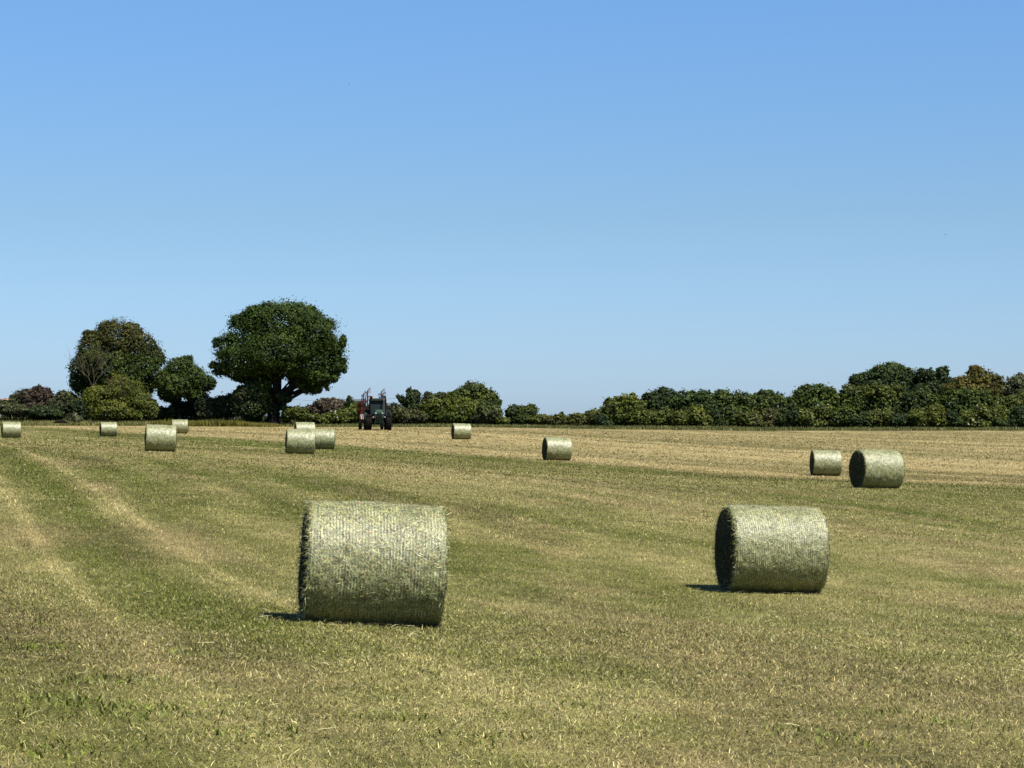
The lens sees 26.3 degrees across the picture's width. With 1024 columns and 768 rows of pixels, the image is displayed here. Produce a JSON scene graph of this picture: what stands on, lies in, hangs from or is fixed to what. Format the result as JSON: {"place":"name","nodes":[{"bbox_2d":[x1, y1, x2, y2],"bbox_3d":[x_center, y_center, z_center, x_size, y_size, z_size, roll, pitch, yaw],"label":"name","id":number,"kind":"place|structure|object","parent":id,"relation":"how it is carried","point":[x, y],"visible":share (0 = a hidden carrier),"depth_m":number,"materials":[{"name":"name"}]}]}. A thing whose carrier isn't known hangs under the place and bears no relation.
{"place":"outdoors","nodes":[
{"label":"outdoors","id":0,"kind":"place"},
{"bbox_2d":[0,425,1023,767],"bbox_3d":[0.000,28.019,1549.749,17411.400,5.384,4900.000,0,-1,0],"label":"field ground","id":1,"kind":"structure","parent":0,"point":[616,533],"depth_m":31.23,"materials":[{"name":"green plant"}]},
{"bbox_2d":[1,422,21,437],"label":"hay bale","id":2,"kind":"object","parent":1,"relation":"on","point":[11,429],"visible":0.98,"depth_m":167.87},
{"bbox_2d":[0,398,29,419],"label":"pale scrub","id":3,"kind":"object","parent":1,"relation":"on","point":[13,407],"visible":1,"depth_m":245.28,"materials":[{"name":"green plant"}]},
{"bbox_2d":[8,383,55,407],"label":"purple leaved bush","id":4,"kind":"object","parent":1,"relation":"on","point":[36,395],"visible":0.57,"depth_m":251.04,"materials":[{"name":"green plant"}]},
{"bbox_2d":[26,402,64,420],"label":"bramble","id":5,"kind":"object","parent":1,"relation":"on","point":[42,412],"visible":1,"depth_m":245.16,"materials":[{"name":"green plant"}]},
{"bbox_2d":[53,420,67,422],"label":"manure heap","id":6,"kind":"object","parent":1,"relation":"on","point":[60,421],"visible":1,"depth_m":234.19,"materials":[{"name":"brown soil"}]},
{"bbox_2d":[46,389,80,417],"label":"grey green bush","id":7,"kind":"object","parent":1,"relation":"on","point":[62,399],"visible":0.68,"depth_m":248.05,"materials":[{"name":"green plant"}]},
{"bbox_2d":[0,420,150,425],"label":"rough grass","id":8,"kind":"structure","parent":1,"relation":"on","point":[80,423],"depth_m":236.56,"materials":[{"name":"green plant"}]},
{"bbox_2d":[72,413,83,422],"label":"pale weeds","id":9,"kind":"object","parent":1,"relation":"on","point":[76,417],"visible":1,"depth_m":236.93,"materials":[{"name":"green plant"}]},
{"bbox_2d":[70,398,91,419],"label":"dark shrub","id":10,"kind":"object","parent":1,"relation":"on","point":[79,407],"visible":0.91,"depth_m":239.90,"materials":[{"name":"green plant"}]},
{"bbox_2d":[67,341,121,421],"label":"dead tree","id":11,"kind":"object","parent":1,"relation":"on","point":[99,355],"visible":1,"depth_m":244.55,"materials":[{"name":"brown wood"}]},
{"bbox_2d":[99,422,116,436],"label":"hay bale","id":12,"kind":"object","parent":1,"relation":"on","point":[107,428],"visible":0.97,"depth_m":181.07},
{"bbox_2d":[64,316,167,417],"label":"brown topped tree","id":13,"kind":"object","parent":1,"relation":"on","point":[137,351],"visible":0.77,"depth_m":248.82,"materials":[{"name":"green plant"}]},
{"bbox_2d":[101,374,133,421],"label":"dead tree","id":14,"kind":"object","parent":1,"relation":"on","point":[115,391],"visible":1,"depth_m":240.02,"materials":[{"name":"brown wood"}]},
{"bbox_2d":[77,373,159,421],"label":"yellow green bush","id":15,"kind":"object","parent":1,"relation":"on","point":[136,404],"visible":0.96,"depth_m":240.20,"materials":[{"name":"green plant"}]},
{"bbox_2d":[144,424,176,451],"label":"hay bale","id":16,"kind":"object","parent":1,"relation":"on","point":[160,438],"visible":0.97,"depth_m":98.97},
{"bbox_2d":[151,398,181,420],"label":"grey bush","id":17,"kind":"object","parent":1,"relation":"on","point":[165,413],"visible":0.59,"depth_m":246.20,"materials":[{"name":"green plant"}]},
{"bbox_2d":[172,420,188,433],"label":"hay bale","id":18,"kind":"object","parent":1,"relation":"on","point":[181,426],"visible":0.77,"depth_m":190.77},
{"bbox_2d":[167,401,201,418],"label":"hedge bush","id":19,"kind":"object","parent":1,"relation":"on","point":[188,409],"visible":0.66,"depth_m":247.22,"materials":[{"name":"green plant"}]},
{"bbox_2d":[153,354,217,419],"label":"leaning tree","id":20,"kind":"object","parent":1,"relation":"on","point":[184,377],"visible":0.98,"depth_m":245.08,"materials":[{"name":"green plant"}]},
{"bbox_2d":[194,395,220,419],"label":"hedge bush","id":21,"kind":"object","parent":1,"relation":"on","point":[203,406],"visible":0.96,"depth_m":240.67,"materials":[{"name":"green plant"}]},
{"bbox_2d":[151,418,280,426],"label":"tall golden grass","id":22,"kind":"structure","parent":1,"relation":"on","point":[219,423],"depth_m":233.72,"materials":[{"name":"plant"}]},
{"bbox_2d":[212,391,237,419],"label":"hedge bush","id":23,"kind":"object","parent":1,"relation":"on","point":[222,407],"visible":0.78,"depth_m":240.16,"materials":[{"name":"green plant"}]},
{"bbox_2d":[227,377,272,421],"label":"hawthorn bush","id":24,"kind":"object","parent":1,"relation":"on","point":[247,395],"visible":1,"depth_m":238.31,"materials":[{"name":"green plant"}]},
{"bbox_2d":[251,416,264,422],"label":"hedge bush","id":25,"kind":"object","parent":1,"relation":"on","point":[258,418],"visible":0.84,"depth_m":240.06,"materials":[{"name":"green plant"}]},
{"bbox_2d":[207,297,349,423],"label":"oak tree","id":26,"kind":"object","parent":1,"relation":"on","point":[306,337],"visible":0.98,"depth_m":238.62,"materials":[{"name":"green plant"}]},
{"bbox_2d":[263,391,293,423],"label":"ivy bush","id":27,"kind":"object","parent":26,"relation":"attached to","point":[283,399],"visible":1,"depth_m":238.97,"materials":[{"name":"green plant"}]},
{"bbox_2d":[280,403,313,423],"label":"elder bush","id":28,"kind":"object","parent":1,"relation":"on","point":[297,413],"visible":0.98,"depth_m":238.93,"materials":[{"name":"green plant"}]},
{"bbox_2d":[285,429,315,453],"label":"hay bale","id":29,"kind":"object","parent":1,"relation":"on","point":[300,441],"visible":0.89,"depth_m":107.07},
{"bbox_2d":[294,422,315,429],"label":"hay bale","id":30,"kind":"object","parent":1,"relation":"on","point":[305,425],"visible":0.45,"depth_m":163.65},
{"bbox_2d":[312,429,334,448],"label":"hay bale","id":31,"kind":"object","parent":1,"relation":"on","point":[325,438],"visible":0.73,"depth_m":132.57},
{"bbox_2d":[305,397,354,413],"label":"brown dome tree","id":32,"kind":"object","parent":1,"relation":"on","point":[321,405],"visible":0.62,"depth_m":298.34,"materials":[{"name":"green plant"}]},
{"bbox_2d":[312,408,354,423],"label":"flowering bush","id":33,"kind":"object","parent":1,"relation":"on","point":[341,416],"visible":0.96,"depth_m":245.30,"materials":[{"name":"green plant"}]},
{"bbox_2d":[341,394,354,408],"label":"pointed conifer","id":34,"kind":"object","parent":1,"relation":"on","point":[347,404],"visible":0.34,"depth_m":291.63,"materials":[{"name":"green plant"}]},
{"bbox_2d":[345,401,366,423],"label":"hedge bush","id":35,"kind":"object","parent":1,"relation":"on","point":[354,408],"visible":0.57,"depth_m":246.46,"materials":[{"name":"green plant"}]},
{"bbox_2d":[357,387,385,429],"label":"hay rake","id":36,"kind":"object","parent":1,"relation":"on","point":[360,414],"visible":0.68,"depth_m":206.55,"materials":[{"name":"red paint"}]},
{"bbox_2d":[294,497,453,627],"bbox_3d":[-1.386,1.812,21.805,1.540,1.355,1.373,3,-1,-8],"label":"hay bale","id":37,"kind":"object","parent":1,"relation":"on","point":[376,562],"visible":0.91,"depth_m":21.27},
{"bbox_2d":[363,396,392,429],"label":"tractor","id":38,"kind":"object","parent":1,"relation":"on","point":[377,410],"visible":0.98,"depth_m":199.82,"materials":[{"name":"metal"}]},
{"bbox_2d":[387,402,407,423],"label":"hedge bush","id":39,"kind":"object","parent":1,"relation":"on","point":[396,409],"visible":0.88,"depth_m":245.47,"materials":[{"name":"green plant"}]},
{"bbox_2d":[395,386,421,409],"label":"ragged tree","id":40,"kind":"object","parent":1,"relation":"on","point":[411,400],"visible":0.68,"depth_m":249.57,"materials":[{"name":"green plant"}]},
{"bbox_2d":[396,409,427,423],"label":"hedge bush","id":41,"kind":"object","parent":1,"relation":"on","point":[410,416],"visible":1,"depth_m":244.39,"materials":[{"name":"green plant"}]},
{"bbox_2d":[420,391,446,402],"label":"dark hedge tree","id":42,"kind":"object","parent":1,"relation":"on","point":[431,395],"visible":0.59,"depth_m":252.62,"materials":[{"name":"green plant"}]},
{"bbox_2d":[417,393,481,424],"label":"broad green bush","id":43,"kind":"object","parent":1,"relation":"on","point":[452,410],"visible":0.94,"depth_m":245.74,"materials":[{"name":"green plant"}]},
{"bbox_2d":[451,423,471,438],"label":"hay bale","id":44,"kind":"object","parent":1,"relation":"on","point":[460,431],"visible":0.99,"depth_m":167.60},
{"bbox_2d":[447,380,502,407],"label":"round tree","id":45,"kind":"object","parent":1,"relation":"on","point":[476,392],"visible":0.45,"depth_m":256.06,"materials":[{"name":"green plant"}]},
{"bbox_2d":[468,399,503,424],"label":"willow bush","id":46,"kind":"object","parent":1,"relation":"on","point":[489,412],"visible":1,"depth_m":245.61,"materials":[{"name":"green plant"}]},
{"bbox_2d":[495,416,509,424],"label":"hedge bush","id":47,"kind":"object","parent":1,"relation":"on","point":[501,420],"visible":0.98,"depth_m":245.06,"materials":[{"name":"green plant"}]},
{"bbox_2d":[0,414,1006,427],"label":"hedge undergrowth","id":48,"kind":"object","parent":1,"relation":"on","point":[66,418],"visible":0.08,"depth_m":246.88,"materials":[{"name":"green plant"}]},
{"bbox_2d":[0,618,1009,765],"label":"weed tufts","id":49,"kind":"object","parent":1,"relation":"on","point":[143,714],"visible":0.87,"depth_m":12.41,"materials":[{"name":"green plant"}]},
{"bbox_2d":[0,443,1023,495],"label":"stubble grass","id":50,"kind":"structure","parent":1,"relation":"on","point":[776,480],"depth_m":88.67,"materials":[{"name":"green plant"}]},
{"bbox_2d":[0,425,1023,472],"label":"stubble grass","id":51,"kind":"structure","parent":1,"relation":"on","point":[397,442],"depth_m":163.88,"materials":[{"name":"plant"}]},
{"bbox_2d":[0,421,1023,430],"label":"verge grass","id":52,"kind":"structure","parent":1,"relation":"on","point":[744,428],"depth_m":237.81,"materials":[{"name":"plant"}]},
{"bbox_2d":[0,505,1023,767],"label":"hay stalks","id":53,"kind":"object","parent":1,"relation":"on","point":[494,621],"visible":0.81,"depth_m":21.19,"materials":[{"name":"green plant"}]},
{"bbox_2d":[504,403,539,424],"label":"dark round bush","id":54,"kind":"object","parent":1,"relation":"on","point":[517,414],"visible":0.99,"depth_m":246.25,"materials":[{"name":"green plant"}]},
{"bbox_2d":[530,414,558,424],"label":"hedge bush","id":55,"kind":"object","parent":1,"relation":"on","point":[542,419],"visible":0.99,"depth_m":245.28,"materials":[{"name":"green plant"}]},
{"bbox_2d":[542,437,572,460],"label":"hay bale","id":56,"kind":"object","parent":1,"relation":"on","point":[556,448],"visible":0.98,"depth_m":116.86},
{"bbox_2d":[553,411,575,425],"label":"hedge bush","id":57,"kind":"object","parent":1,"relation":"on","point":[562,418],"visible":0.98,"depth_m":245.31,"materials":[{"name":"green plant"}]},
{"bbox_2d":[568,407,600,425],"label":"hedge bush","id":58,"kind":"object","parent":1,"relation":"on","point":[586,417],"visible":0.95,"depth_m":245.29,"materials":[{"name":"green plant"}]},
{"bbox_2d":[593,413,613,425],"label":"hedge bush","id":59,"kind":"object","parent":1,"relation":"on","point":[601,419],"visible":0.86,"depth_m":244.23,"materials":[{"name":"green plant"}]},
{"bbox_2d":[598,392,647,425],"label":"feathery bush","id":60,"kind":"object","parent":1,"relation":"on","point":[619,410],"visible":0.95,"depth_m":246.08,"materials":[{"name":"green plant"}]},
{"bbox_2d":[628,407,673,425],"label":"hedge bush","id":61,"kind":"object","parent":1,"relation":"on","point":[650,417],"visible":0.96,"depth_m":245.17,"materials":[{"name":"green plant"}]},
{"bbox_2d":[639,385,683,411],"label":"dark hawthorn","id":62,"kind":"object","parent":1,"relation":"on","point":[660,398],"visible":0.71,"depth_m":249.18,"materials":[{"name":"green plant"}]},
{"bbox_2d":[666,404,714,426],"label":"hedge bush","id":63,"kind":"object","parent":1,"relation":"on","point":[697,414],"visible":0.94,"depth_m":244.88,"materials":[{"name":"green plant"}]},
{"bbox_2d":[675,388,723,417],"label":"hedge bush","id":64,"kind":"object","parent":1,"relation":"on","point":[692,397],"visible":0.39,"depth_m":249.94,"materials":[{"name":"green plant"}]},
{"bbox_2d":[706,404,741,426],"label":"hedge bush","id":65,"kind":"object","parent":1,"relation":"on","point":[724,415],"visible":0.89,"depth_m":245.66,"materials":[{"name":"green plant"}]},
{"bbox_2d":[706,387,764,413],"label":"hedge bush","id":66,"kind":"object","parent":1,"relation":"on","point":[743,401],"visible":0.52,"depth_m":249.99,"materials":[{"name":"green plant"}]},
{"bbox_2d":[736,406,780,427],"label":"hedge bush","id":67,"kind":"object","parent":1,"relation":"on","point":[765,417],"visible":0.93,"depth_m":244.45,"materials":[{"name":"green plant"}]},
{"bbox_2d":[711,504,833,592],"bbox_3d":[3.749,2.418,31.650,1.552,1.380,1.388,2,-1,-9],"label":"hay bale","id":68,"kind":"object","parent":1,"relation":"on","point":[771,549],"visible":0.99,"depth_m":31.14},
{"bbox_2d":[752,388,798,412],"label":"hedge bush","id":69,"kind":"object","parent":1,"relation":"on","point":[772,399],"visible":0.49,"depth_m":250.12,"materials":[{"name":"green plant"}]},
{"bbox_2d":[774,403,798,427],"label":"hedge bush","id":70,"kind":"object","parent":1,"relation":"on","point":[789,415],"visible":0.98,"depth_m":244.37,"materials":[{"name":"green plant"}]},
{"bbox_2d":[794,402,836,427],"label":"flowering bush","id":71,"kind":"object","parent":1,"relation":"on","point":[814,417],"visible":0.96,"depth_m":244.99,"materials":[{"name":"green plant"}]},
{"bbox_2d":[789,382,842,409],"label":"tall hedge bush","id":72,"kind":"object","parent":1,"relation":"on","point":[808,395],"visible":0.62,"depth_m":251.09,"materials":[{"name":"green plant"}]},
{"bbox_2d":[809,450,841,475],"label":"hay bale","id":73,"kind":"object","parent":1,"relation":"on","point":[826,462],"visible":0.99,"depth_m":104.80},
{"bbox_2d":[824,404,856,427],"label":"hedge bush","id":74,"kind":"object","parent":1,"relation":"on","point":[842,414],"visible":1,"depth_m":245.26,"materials":[{"name":"green plant"}]},
{"bbox_2d":[831,383,875,413],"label":"tall hedge bush","id":75,"kind":"object","parent":1,"relation":"on","point":[856,397],"visible":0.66,"depth_m":251.04,"materials":[{"name":"green plant"}]},
{"bbox_2d":[847,411,873,427],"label":"hedge bush","id":76,"kind":"object","parent":1,"relation":"on","point":[859,420],"visible":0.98,"depth_m":244.59,"materials":[{"name":"green plant"}]},
{"bbox_2d":[848,449,905,488],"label":"hay bale","id":77,"kind":"object","parent":1,"relation":"on","point":[875,468],"visible":0.95,"depth_m":69.88},
{"bbox_2d":[866,406,895,427],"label":"hedge bush","id":78,"kind":"object","parent":1,"relation":"on","point":[880,417],"visible":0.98,"depth_m":244.76,"materials":[{"name":"green plant"}]},
{"bbox_2d":[848,360,918,391],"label":"tall dark tree","id":79,"kind":"object","parent":1,"relation":"on","point":[889,374],"visible":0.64,"depth_m":266.58,"materials":[{"name":"green plant"}]},
{"bbox_2d":[865,382,905,413],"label":"hedge bush","id":80,"kind":"object","parent":1,"relation":"on","point":[886,397],"visible":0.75,"depth_m":250.06,"materials":[{"name":"green plant"}]},
{"bbox_2d":[886,412,910,427],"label":"hedge bush","id":81,"kind":"object","parent":1,"relation":"on","point":[901,419],"visible":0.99,"depth_m":244.68,"materials":[{"name":"green plant"}]},
{"bbox_2d":[895,385,942,413],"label":"hedge bush","id":82,"kind":"object","parent":1,"relation":"on","point":[922,397],"visible":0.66,"depth_m":250.11,"materials":[{"name":"green plant"}]},
{"bbox_2d":[906,404,950,427],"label":"hedge bush","id":83,"kind":"object","parent":1,"relation":"on","point":[932,416],"visible":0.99,"depth_m":245.11,"materials":[{"name":"green plant"}]},
{"bbox_2d":[911,366,953,394],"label":"feathered dark tree","id":84,"kind":"object","parent":1,"relation":"on","point":[937,380],"visible":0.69,"depth_m":265.37,"materials":[{"name":"green plant"}]},
{"bbox_2d":[943,408,964,427],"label":"hedge bush","id":85,"kind":"object","parent":1,"relation":"on","point":[953,418],"visible":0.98,"depth_m":244.96,"materials":[{"name":"green plant"}]},
{"bbox_2d":[938,386,997,412],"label":"hedge bush","id":86,"kind":"object","parent":1,"relation":"on","point":[962,399],"visible":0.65,"depth_m":250.07,"materials":[{"name":"green plant"}]},
{"bbox_2d":[941,364,1010,395],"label":"rusty tree","id":87,"kind":"object","parent":1,"relation":"on","point":[977,376],"visible":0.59,"depth_m":261.09,"materials":[{"name":"green plant"}]},
{"bbox_2d":[958,403,1006,427],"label":"flowering bush","id":88,"kind":"object","parent":1,"relation":"on","point":[980,415],"visible":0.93,"depth_m":245.07,"materials":[{"name":"green plant"}]},
{"bbox_2d":[992,415,1009,426],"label":"hedge bush","id":89,"kind":"object","parent":1,"relation":"on","point":[1001,421],"visible":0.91,"depth_m":244.37,"materials":[{"name":"green plant"}]},
{"bbox_2d":[986,391,1023,417],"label":"hedge bush","id":90,"kind":"object","parent":1,"relation":"on","point":[1008,403],"visible":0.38,"depth_m":250.13,"materials":[{"name":"green plant"}]},
{"bbox_2d":[999,372,1023,396],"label":"pale tree","id":91,"kind":"object","parent":1,"relation":"on","point":[1014,384],"visible":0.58,"depth_m":261.14,"materials":[{"name":"green plant"}]},
{"bbox_2d":[1007,405,1023,427],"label":"hedge bush","id":92,"kind":"object","parent":1,"relation":"on","point":[1015,418],"visible":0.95,"depth_m":244.88,"materials":[{"name":"green plant"}]},
{"bbox_2d":[0,580,1023,715],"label":"stubble grass","id":93,"kind":"structure","parent":0,"point":[893,644],"depth_m":18.66,"materials":[{"name":"green plant"}]},
{"bbox_2d":[0,506,1023,637],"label":"stubble grass","id":94,"kind":"structure","parent":0,"point":[609,608],"depth_m":31.17,"materials":[{"name":"green plant"}]},
{"bbox_2d":[0,460,1023,560],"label":"stubble grass","id":95,"kind":"structure","parent":0,"point":[528,487],"depth_m":53.61,"materials":[{"name":"green plant"}]},
{"bbox_2d":[0,0,1023,419],"label":"sky","id":96,"kind":"structure","parent":0,"point":[557,206],"materials":[{"name":"blue"}]}
]}

